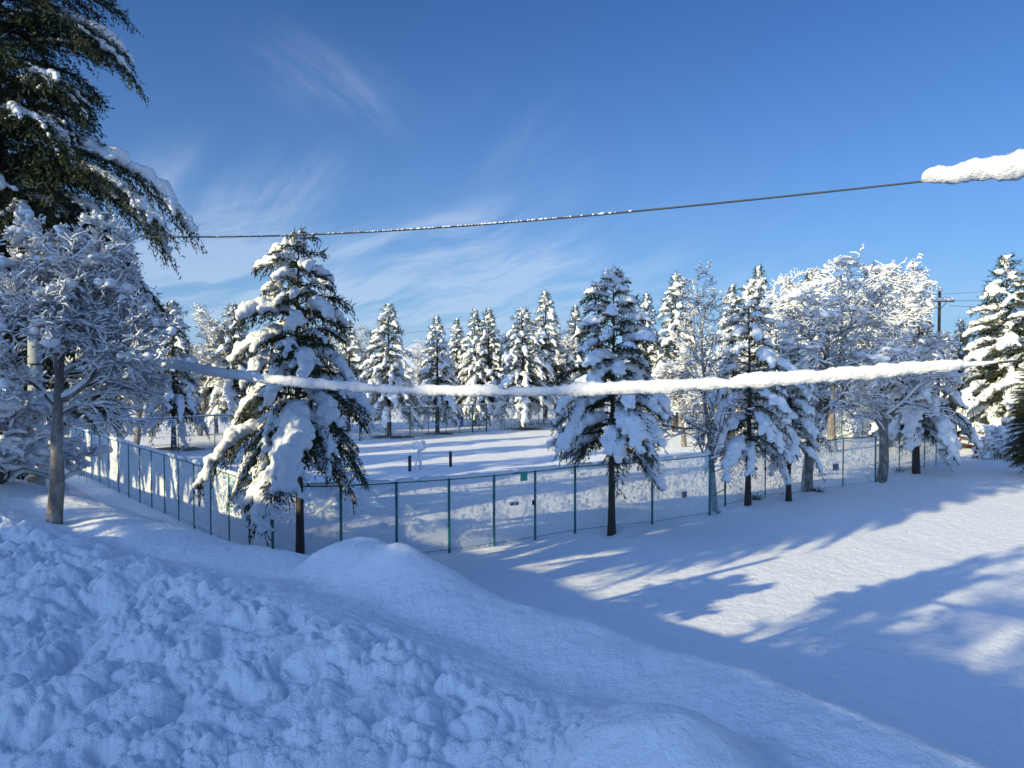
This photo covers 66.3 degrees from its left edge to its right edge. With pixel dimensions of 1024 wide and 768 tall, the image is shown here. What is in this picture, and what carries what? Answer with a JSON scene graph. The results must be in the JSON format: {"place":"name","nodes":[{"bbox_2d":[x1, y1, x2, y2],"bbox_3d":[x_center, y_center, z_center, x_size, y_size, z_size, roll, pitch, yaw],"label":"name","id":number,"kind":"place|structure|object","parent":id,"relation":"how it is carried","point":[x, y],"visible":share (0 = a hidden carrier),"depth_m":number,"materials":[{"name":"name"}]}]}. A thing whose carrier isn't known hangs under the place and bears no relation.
{"place":"outdoors","nodes":[
{"label":"outdoors","id":0,"kind":"place"},
{"bbox_2d":[20,476,99,501],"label":"path","id":1,"kind":"structure","parent":0,"point":[75,491],"depth_m":41.84,"materials":[{"name":"white snow"}]},
{"bbox_2d":[156,446,204,450],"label":"bare ground","id":2,"kind":"structure","parent":0,"point":[188,448],"depth_m":61.61,"materials":[{"name":"brown soil"}]},
{"bbox_2d":[141,300,212,450],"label":"conifer tree","id":3,"kind":"object","parent":2,"relation":"on","point":[178,396],"visible":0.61,"depth_m":61.04,"materials":[{"name":"white plant"}]},
{"bbox_2d":[371,435,413,438],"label":"bare ground","id":4,"kind":"structure","parent":0,"point":[379,437],"depth_m":71.10,"materials":[{"name":"brown soil"}]},
{"bbox_2d":[358,303,424,437],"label":"conifer tree","id":5,"kind":"object","parent":4,"relation":"on","point":[397,373],"visible":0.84,"depth_m":70.93,"materials":[{"name":"white plant"}]},
{"bbox_2d":[421,432,451,434],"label":"bare ground","id":6,"kind":"structure","parent":0,"point":[445,433],"depth_m":74.96,"materials":[{"name":"brown soil"}]},
{"bbox_2d":[20,343,958,361],"bbox_3d":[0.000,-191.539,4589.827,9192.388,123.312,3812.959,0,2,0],"label":"mountains","id":7,"kind":"structure","parent":0,"point":[427,357],"depth_m":4148.34,"materials":[{"name":"white snow"}]},
{"bbox_2d":[0,362,1023,767],"bbox_3d":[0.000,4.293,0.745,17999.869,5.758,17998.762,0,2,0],"label":"snow ground","id":8,"kind":"structure","parent":0,"point":[870,622],"depth_m":6.63,"materials":[{"name":"white snow"}]},
{"bbox_2d":[26,320,45,485],"bbox_3d":[-8.633,0.560,14.223,0.288,3.548,0.288,0,2,0],"label":"utility pole","id":9,"kind":"object","parent":8,"relation":"on","point":[33,360],"visible":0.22,"depth_m":14.11,"materials":[{"name":"concrete"}]},
{"bbox_2d":[157,357,1023,397],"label":"snowy cable","id":10,"kind":"object","parent":9,"relation":"attached to","point":[761,380],"visible":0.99,"depth_m":7.77,"materials":[{"name":"white snow"}]},
{"bbox_2d":[0,364,91,490],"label":"snowy shrub","id":11,"kind":"object","parent":8,"relation":"on","point":[22,451],"visible":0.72,"depth_m":13.17,"materials":[{"name":"white snow"}]},
{"bbox_2d":[16,402,112,481],"bbox_3d":[-15.055,2.039,23.679,3.909,3.421,4.480,1,2,20],"label":"snowy shrub","id":12,"kind":"object","parent":8,"relation":"on","point":[97,450],"visible":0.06,"depth_m":24.60,"materials":[{"name":"white snow"}]},
{"bbox_2d":[44,351,103,435],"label":"conifer tree","id":13,"kind":"object","parent":8,"relation":"on","point":[90,417],"visible":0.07,"depth_m":54.16,"materials":[{"name":"white plant"}]},
{"bbox_2d":[0,207,190,524],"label":"deciduous tree","id":14,"kind":"object","parent":8,"relation":"on","point":[73,306],"visible":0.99,"depth_m":10.09,"materials":[{"name":"white plant"}]},
{"bbox_2d":[65,373,137,441],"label":"conifer tree","id":15,"kind":"object","parent":8,"relation":"on","point":[99,415],"visible":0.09,"depth_m":57.83,"materials":[{"name":"white plant"}]},
{"bbox_2d":[0,0,207,479],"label":"conifer tree","id":16,"kind":"object","parent":8,"relation":"on","point":[47,195],"visible":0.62,"depth_m":15.83,"materials":[{"name":"green plant"}]},
{"bbox_2d":[117,309,200,444],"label":"deciduous tree","id":17,"kind":"object","parent":8,"relation":"on","point":[139,412],"visible":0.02,"depth_m":63.91,"materials":[{"name":"white plant"}]},
{"bbox_2d":[69,425,273,548],"bbox_3d":[-18.400,4.556,38.801,0.209,3.249,31.542,-1,2,-40],"label":"chain link fence","id":18,"kind":"object","parent":8,"relation":"on","point":[108,474],"visible":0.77,"depth_m":35.18,"materials":[{"name":"metal"}]},
{"bbox_2d":[180,302,245,435],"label":"deciduous tree","id":19,"kind":"object","parent":8,"relation":"on","point":[211,332],"visible":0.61,"depth_m":72.89,"materials":[{"name":"white plant"}]},
{"bbox_2d":[196,317,240,432],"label":"conifer tree","id":20,"kind":"object","parent":8,"relation":"on","point":[210,391],"visible":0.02,"depth_m":75.64,"materials":[{"name":"white plant"}]},
{"bbox_2d":[74,407,409,456],"bbox_3d":[-20.310,3.878,62.316,3.844,3.193,28.348,2,2,43],"label":"chain link fence","id":21,"kind":"object","parent":8,"relation":"on","point":[156,420],"visible":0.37,"depth_m":60.19,"materials":[{"name":"metal"}]},
{"bbox_2d":[137,419,146,427],"bbox_3d":[-26.993,2.882,57.189,0.660,0.620,0.034,-1,2,-28],"label":"sign","id":22,"kind":"object","parent":21,"relation":"attached to","point":[143,420],"visible":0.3,"depth_m":57.22,"materials":[{"name":"metal"}]},
{"bbox_2d":[167,419,175,426],"bbox_3d":[-25.491,2.916,58.790,0.620,0.580,0.034,-1,2,-28],"label":"sign","id":23,"kind":"object","parent":21,"relation":"attached to","point":[171,422],"visible":1,"depth_m":58.77,"materials":[{"name":"metal"}]},
{"bbox_2d":[194,417,202,424],"bbox_3d":[-24.396,2.879,60.990,0.660,0.580,0.034,-1,2,-28],"label":"sign","id":24,"kind":"object","parent":21,"relation":"attached to","point":[199,422],"visible":1,"depth_m":60.99,"materials":[{"name":"metal"}]},
{"bbox_2d":[221,416,227,421],"bbox_3d":[-23.226,2.840,63.390,0.560,0.500,0.034,-1,2,-28],"label":"sign","id":25,"kind":"object","parent":21,"relation":"attached to","point":[225,420],"visible":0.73,"depth_m":63.37,"materials":[{"name":"metal"}]},
{"bbox_2d":[189,226,376,553],"bbox_3d":[-7.226,0.722,25.720,5.371,11.848,6.328,1,2,28],"label":"conifer tree","id":26,"kind":"object","parent":8,"relation":"on","point":[288,441],"visible":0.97,"depth_m":24.54,"materials":[{"name":"white plant"}]},
{"bbox_2d":[285,325,323,404],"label":"conifer tree","id":27,"kind":"object","parent":8,"relation":"on","point":[321,362],"depth_m":118.89,"materials":[{"name":"white plant"}]},
{"bbox_2d":[324,331,350,368],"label":"deciduous tree","id":28,"kind":"object","parent":8,"relation":"on","point":[335,341],"visible":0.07,"depth_m":129.56,"materials":[{"name":"white plant"}]},
{"bbox_2d":[334,318,375,431],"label":"conifer tree","id":29,"kind":"object","parent":8,"relation":"on","point":[354,356],"visible":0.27,"depth_m":76.96,"materials":[{"name":"white plant"}]},
{"bbox_2d":[355,335,386,381],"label":"deciduous tree","id":30,"kind":"object","parent":8,"relation":"on","point":[362,347],"visible":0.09,"depth_m":125.87,"materials":[{"name":"white plant"}]},
{"bbox_2d":[350,315,395,382],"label":"deciduous tree","id":31,"kind":"object","parent":8,"relation":"on","point":[366,334],"visible":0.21,"depth_m":79.46,"materials":[{"name":"white plant"}]},
{"bbox_2d":[408,454,410,470],"bbox_3d":[-6.486,5.085,49.724,0.209,1.285,0.220,0,2,0],"label":"wooden post","id":32,"kind":"object","parent":8,"relation":"on","point":[409,462],"visible":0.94,"depth_m":49.64,"materials":[{"name":"brown wood"}]},
{"bbox_2d":[403,339,434,386],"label":"deciduous tree","id":33,"kind":"object","parent":8,"relation":"on","point":[418,356],"visible":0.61,"depth_m":126.79,"materials":[{"name":"white plant"}]},
{"bbox_2d":[412,440,425,469],"bbox_3d":[-5.965,4.614,50.311,0.871,2.003,0.602,0,2,0],"label":"snowy stand","id":34,"kind":"object","parent":8,"relation":"on","point":[420,446],"visible":0.94,"depth_m":50.19,"materials":[{"name":"white snow"}]},
{"bbox_2d":[413,316,464,432],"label":"conifer tree","id":35,"kind":"object","parent":8,"relation":"on","point":[445,370],"visible":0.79,"depth_m":75.42,"materials":[{"name":"white plant"}]},
{"bbox_2d":[409,404,471,436],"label":"chain link fence","id":36,"kind":"object","parent":8,"relation":"on","point":[437,406],"visible":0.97,"depth_m":73.88,"materials":[{"name":"metal"}]},
{"bbox_2d":[457,416,462,426],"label":"notice board","id":37,"kind":"object","parent":36,"relation":"attached to","point":[461,419],"visible":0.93,"depth_m":76.31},
{"bbox_2d":[472,403,486,432],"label":"fence gate","id":38,"kind":"structure","parent":36,"relation":"attached to","point":[480,416],"depth_m":76.97,"materials":[{"name":"metal"}]},
{"bbox_2d":[449,450,451,466],"bbox_3d":[-4.061,5.014,51.784,0.209,1.285,0.220,0,2,0],"label":"wooden post","id":39,"kind":"object","parent":8,"relation":"on","point":[450,458],"visible":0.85,"depth_m":51.70,"materials":[{"name":"brown wood"}]},
{"bbox_2d":[442,318,470,424],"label":"conifer tree","id":40,"kind":"object","parent":8,"relation":"on","point":[455,351],"visible":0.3,"depth_m":84.47,"materials":[{"name":"white plant"}]},
{"bbox_2d":[453,309,495,426],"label":"conifer tree","id":41,"kind":"object","parent":8,"relation":"on","point":[469,355],"visible":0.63,"depth_m":82.36,"materials":[{"name":"white plant"}]},
{"bbox_2d":[464,308,508,426],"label":"conifer tree","id":42,"kind":"object","parent":8,"relation":"on","point":[495,359],"visible":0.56,"depth_m":82.51,"materials":[{"name":"white plant"}]},
{"bbox_2d":[273,452,710,555],"bbox_3d":[0.576,4.801,30.651,19.215,3.240,1.133,-1,2,-26],"label":"chain link fence","id":43,"kind":"object","parent":8,"relation":"on","point":[430,480],"visible":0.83,"depth_m":29.67,"materials":[{"name":"metal"}]},
{"bbox_2d":[520,471,526,480],"bbox_3d":[0.460,3.560,30.269,0.300,0.360,0.030,-1,2,-30],"label":"notice sign","id":44,"kind":"object","parent":43,"relation":"attached to","point":[523,476],"visible":1,"depth_m":30.24,"materials":[{"name":"teal metal"}]},
{"bbox_2d":[682,491,686,497],"bbox_3d":[7.515,4.809,34.157,0.260,0.280,0.030,-1,2,-30],"label":"notice sign","id":45,"kind":"object","parent":43,"relation":"attached to","point":[684,494],"visible":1,"depth_m":34.13,"materials":[{"name":"metal"}]},
{"bbox_2d":[710,453,725,514],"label":"fence gate","id":46,"kind":"structure","parent":43,"relation":"attached to","point":[715,477],"depth_m":36.38,"materials":[{"name":"metal"}]},
{"bbox_2d":[486,333,518,423],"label":"deciduous tree","id":47,"kind":"object","parent":8,"relation":"on","point":[502,338],"visible":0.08,"depth_m":85.24,"materials":[{"name":"white plant"}]},
{"bbox_2d":[486,400,607,430],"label":"chain link fence","id":48,"kind":"object","parent":8,"relation":"on","point":[509,403],"visible":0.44,"depth_m":79.91,"materials":[{"name":"metal"}]},
{"bbox_2d":[525,290,570,421],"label":"conifer tree","id":49,"kind":"object","parent":8,"relation":"on","point":[549,348],"visible":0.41,"depth_m":88.37,"materials":[{"name":"white plant"}]},
{"bbox_2d":[541,329,576,382],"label":"deciduous tree","id":50,"kind":"object","parent":8,"relation":"on","point":[559,342],"visible":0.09,"depth_m":114.61,"materials":[{"name":"white plant"}]},
{"bbox_2d":[543,331,579,385],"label":"deciduous tree","id":51,"kind":"object","parent":8,"relation":"on","point":[562,359],"visible":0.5,"depth_m":88.25,"materials":[{"name":"white plant"}]},
{"bbox_2d":[553,304,586,416],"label":"conifer tree","id":52,"kind":"object","parent":8,"relation":"on","point":[571,359],"visible":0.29,"depth_m":89.48,"materials":[{"name":"white plant"}]},
{"bbox_2d":[590,328,618,410],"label":"conifer tree","id":53,"kind":"object","parent":8,"relation":"on","point":[617,397],"visible":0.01,"depth_m":105.85,"materials":[{"name":"white plant"}]},
{"bbox_2d":[546,264,675,535],"bbox_3d":[3.692,0.884,31.855,5.572,11.368,5.060,1,2,25],"label":"conifer tree","id":54,"kind":"object","parent":8,"relation":"on","point":[633,430],"visible":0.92,"depth_m":30.83,"materials":[{"name":"white plant"}]},
{"bbox_2d":[626,290,664,421],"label":"conifer tree","id":55,"kind":"object","parent":8,"relation":"on","point":[646,306],"visible":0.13,"depth_m":86.03,"materials":[{"name":"white plant"}]},
{"bbox_2d":[644,272,707,432],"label":"conifer tree","id":56,"kind":"object","parent":8,"relation":"on","point":[670,324],"visible":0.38,"depth_m":76.87,"materials":[{"name":"white plant"}]},
{"bbox_2d":[652,349,708,446],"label":"deciduous tree","id":57,"kind":"object","parent":8,"relation":"on","point":[662,369],"visible":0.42,"depth_m":63.77,"materials":[{"name":"white plant"}]},
{"bbox_2d":[643,260,754,512],"bbox_3d":[8.179,0.459,36.206,4.981,12.014,4.757,0,2,4],"label":"deciduous tree","id":58,"kind":"object","parent":8,"relation":"on","point":[707,429],"visible":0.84,"depth_m":36.19,"materials":[{"name":"white plant"}]},
{"bbox_2d":[697,335,712,371],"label":"conifer tree","id":59,"kind":"object","parent":8,"relation":"on","point":[706,351],"visible":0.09,"depth_m":106.21,"materials":[{"name":"white plant"}]},
{"bbox_2d":[689,341,776,437],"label":"deciduous tree","id":60,"kind":"object","parent":8,"relation":"on","point":[743,359],"visible":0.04,"depth_m":65.35,"materials":[{"name":"white plant"}]},
{"bbox_2d":[715,284,753,429],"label":"conifer tree","id":61,"kind":"object","parent":8,"relation":"on","point":[732,297],"visible":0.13,"depth_m":75.58,"materials":[{"name":"white plant"}]},
{"bbox_2d":[691,281,799,505],"bbox_3d":[11.316,0.673,38.102,5.198,11.331,5.315,0,2,0],"label":"conifer tree","id":62,"kind":"object","parent":8,"relation":"on","point":[776,428],"visible":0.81,"depth_m":37.11,"materials":[{"name":"white plant"}]},
{"bbox_2d":[751,492,764,500],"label":"dry sprigs","id":63,"kind":"object","parent":8,"relation":"on","point":[758,498],"visible":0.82,"depth_m":39.31,"materials":[{"name":"brown plant"}]},
{"bbox_2d":[742,264,780,431],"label":"conifer tree","id":64,"kind":"object","parent":8,"relation":"on","point":[760,279],"visible":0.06,"depth_m":75.48,"materials":[{"name":"white plant"}]},
{"bbox_2d":[749,268,806,370],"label":"deciduous tree","id":65,"kind":"object","parent":8,"relation":"on","point":[771,297],"visible":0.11,"depth_m":62.32,"materials":[{"name":"white plant"}]},
{"bbox_2d":[744,343,835,501],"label":"conifer tree","id":66,"kind":"object","parent":8,"relation":"on","point":[804,410],"visible":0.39,"depth_m":39.15,"materials":[{"name":"white plant"}]},
{"bbox_2d":[725,434,875,506],"bbox_3d":[15.364,4.526,41.561,13.297,3.245,0.757,-1,2,-36],"label":"chain link fence","id":67,"kind":"object","parent":8,"relation":"on","point":[856,446],"visible":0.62,"depth_m":42.48,"materials":[{"name":"metal"}]},
{"bbox_2d":[833,463,838,469],"bbox_3d":[17.524,4.483,42.451,0.440,0.340,0.030,-1,2,-29],"label":"notice sign","id":68,"kind":"object","parent":67,"relation":"attached to","point":[835,466],"visible":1,"depth_m":42.45,"materials":[{"name":"metal"}]},
{"bbox_2d":[806,486,826,492],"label":"dry sprigs","id":69,"kind":"object","parent":8,"relation":"on","point":[819,490],"visible":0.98,"depth_m":41.39,"materials":[{"name":"brown plant"}]},
{"bbox_2d":[793,274,844,429],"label":"conifer tree","id":70,"kind":"object","parent":8,"relation":"on","point":[809,280],"visible":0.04,"depth_m":73.98,"materials":[{"name":"white plant"}]},
{"bbox_2d":[766,255,885,451],"bbox_3d":[23.726,-2.017,59.771,9.217,15.491,8.174,-1,2,-28],"label":"deciduous tree","id":71,"kind":"object","parent":8,"relation":"on","point":[831,433],"visible":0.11,"depth_m":59.77,"materials":[{"name":"white plant"}]},
{"bbox_2d":[735,244,921,491],"bbox_3d":[16.174,-0.430,41.308,9.006,13.374,6.976,0,2,6],"label":"deciduous tree","id":72,"kind":"object","parent":8,"relation":"on","point":[823,330],"visible":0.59,"depth_m":39.61,"materials":[{"name":"white plant"}]},
{"bbox_2d":[823,273,867,432],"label":"conifer tree","id":73,"kind":"object","parent":8,"relation":"on","point":[842,277],"visible":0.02,"depth_m":75.22,"materials":[{"name":"white plant"}]},
{"bbox_2d":[825,262,896,435],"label":"conifer tree","id":74,"kind":"object","parent":8,"relation":"on","point":[861,279],"visible":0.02,"depth_m":72.47,"materials":[{"name":"white plant"}]},
{"bbox_2d":[800,407,963,438],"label":"chain link fence","id":75,"kind":"object","parent":8,"relation":"on","point":[850,425],"visible":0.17,"depth_m":70.05,"materials":[{"name":"metal"}]},
{"bbox_2d":[853,253,943,445],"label":"conifer tree","id":76,"kind":"object","parent":8,"relation":"on","point":[920,289],"visible":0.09,"depth_m":62.93,"materials":[{"name":"white plant"}]},
{"bbox_2d":[825,260,978,482],"bbox_3d":[22.236,-0.520,45.661,8.355,13.433,7.410,-1,2,-36],"label":"deciduous tree","id":77,"kind":"object","parent":8,"relation":"on","point":[880,419],"visible":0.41,"depth_m":45.23,"materials":[{"name":"white plant"}]},
{"bbox_2d":[888,422,956,474],"bbox_3d":[26.767,4.206,50.976,11.039,3.173,0.196,-1,2,-40],"label":"chain link fence","id":78,"kind":"object","parent":8,"relation":"on","point":[936,459],"visible":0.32,"depth_m":50.76,"materials":[{"name":"metal"}]},
{"bbox_2d":[875,432,878,481],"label":"fence gate","id":79,"kind":"structure","parent":78,"relation":"attached to","point":[877,453],"depth_m":45.49,"materials":[{"name":"metal"}]},
{"bbox_2d":[868,317,983,473],"bbox_3d":[25.080,0.795,48.322,5.975,10.432,6.098,-1,2,-28],"label":"conifer tree","id":80,"kind":"object","parent":8,"relation":"on","point":[940,432],"visible":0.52,"depth_m":46.97,"materials":[{"name":"white plant"}]},
{"bbox_2d":[926,288,954,395],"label":"utility pole","id":81,"kind":"object","parent":8,"relation":"on","point":[939,299],"visible":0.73,"depth_m":65.76,"materials":[{"name":"brown wood"}]},
{"bbox_2d":[934,331,956,397],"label":"conifer tree","id":82,"kind":"object","parent":8,"relation":"on","point":[946,340],"visible":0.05,"depth_m":119.05,"materials":[{"name":"white plant"}]},
{"bbox_2d":[940,319,973,437],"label":"conifer tree","id":83,"kind":"object","parent":8,"relation":"on","point":[959,330],"visible":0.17,"depth_m":69.72,"materials":[{"name":"white plant"}]},
{"bbox_2d":[958,422,992,444],"bbox_3d":[37.055,4.328,61.989,3.446,2.631,3.007,-1,2,-28],"label":"snowy shrub","id":84,"kind":"object","parent":8,"relation":"on","point":[979,428],"visible":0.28,"depth_m":61.41,"materials":[{"name":"white snow"}]},
{"bbox_2d":[960,297,1002,423],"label":"conifer tree","id":85,"kind":"object","parent":8,"relation":"on","point":[987,311],"visible":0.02,"depth_m":67.05,"materials":[{"name":"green plant"}]},
{"bbox_2d":[959,433,1010,453],"bbox_3d":[38.932,4.713,59.634,7.881,1.450,5.012,0,2,0],"label":"rail fence","id":86,"kind":"object","parent":8,"relation":"on","point":[960,436],"visible":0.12,"depth_m":61.25,"materials":[{"name":"brown"}]},
{"bbox_2d":[971,425,1020,458],"bbox_3d":[34.673,4.399,56.358,3.963,3.026,3.458,0,2,-9],"label":"snowy shrub","id":87,"kind":"object","parent":8,"relation":"on","point":[994,438],"visible":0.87,"depth_m":55.68,"materials":[{"name":"white snow"}]},
{"bbox_2d":[979,268,1023,425],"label":"conifer tree","id":88,"kind":"object","parent":8,"relation":"on","point":[1009,379],"visible":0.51,"depth_m":61.98,"materials":[{"name":"white plant"}]},
{"bbox_2d":[984,423,1022,455],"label":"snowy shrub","id":89,"kind":"object","parent":8,"relation":"on","point":[1014,433],"visible":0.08,"depth_m":56.57,"materials":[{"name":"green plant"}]},
{"bbox_2d":[1000,365,1023,474],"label":"conifer tree","id":90,"kind":"object","parent":8,"relation":"on","point":[1017,450],"visible":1,"depth_m":47.16,"materials":[{"name":"green plant"}]},
{"bbox_3d":[15.000,0.483,-3.987,0.288,11.131,0.288,0,2,0],"label":"utility pole","id":91,"kind":"object","parent":8,"relation":"on","visible":0},
{"bbox_2d":[44,149,1023,237],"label":"bare cable","id":92,"kind":"object","parent":91,"relation":"attached to","point":[1008,167],"visible":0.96,"depth_m":4.81,"materials":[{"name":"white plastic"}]},
{"bbox_2d":[0,0,1023,357],"label":"sky","id":93,"kind":"structure","parent":0,"point":[261,117],"materials":[{"name":"blue"}]},
{"bbox_2d":[506,428,544,429],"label":"bare ground","id":94,"kind":"structure","parent":0,"point":[526,429],"depth_m":79.85,"materials":[{"name":"brown soil"}]},
{"bbox_2d":[493,307,556,427],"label":"conifer tree","id":95,"kind":"object","parent":94,"relation":"on","point":[511,360],"visible":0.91,"depth_m":79.89,"materials":[{"name":"white plant"}]},
{"bbox_2d":[962,444,974,448],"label":"bare ground","id":96,"kind":"structure","parent":0,"point":[967,446],"depth_m":63.41,"materials":[{"name":"brown soil"}]},
{"bbox_2d":[945,251,1023,436],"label":"conifer tree","id":97,"kind":"object","parent":96,"relation":"on","point":[972,397],"visible":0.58,"depth_m":63.14,"materials":[{"name":"white plant"}]},
{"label":"bare ground","id":98,"kind":"structure","parent":0,"visible":0},
{"bbox_2d":[197,303,256,429],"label":"conifer tree","id":99,"kind":"object","parent":98,"relation":"on","point":[229,398],"visible":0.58,"depth_m":72.20,"materials":[{"name":"white plant"}]}
]}

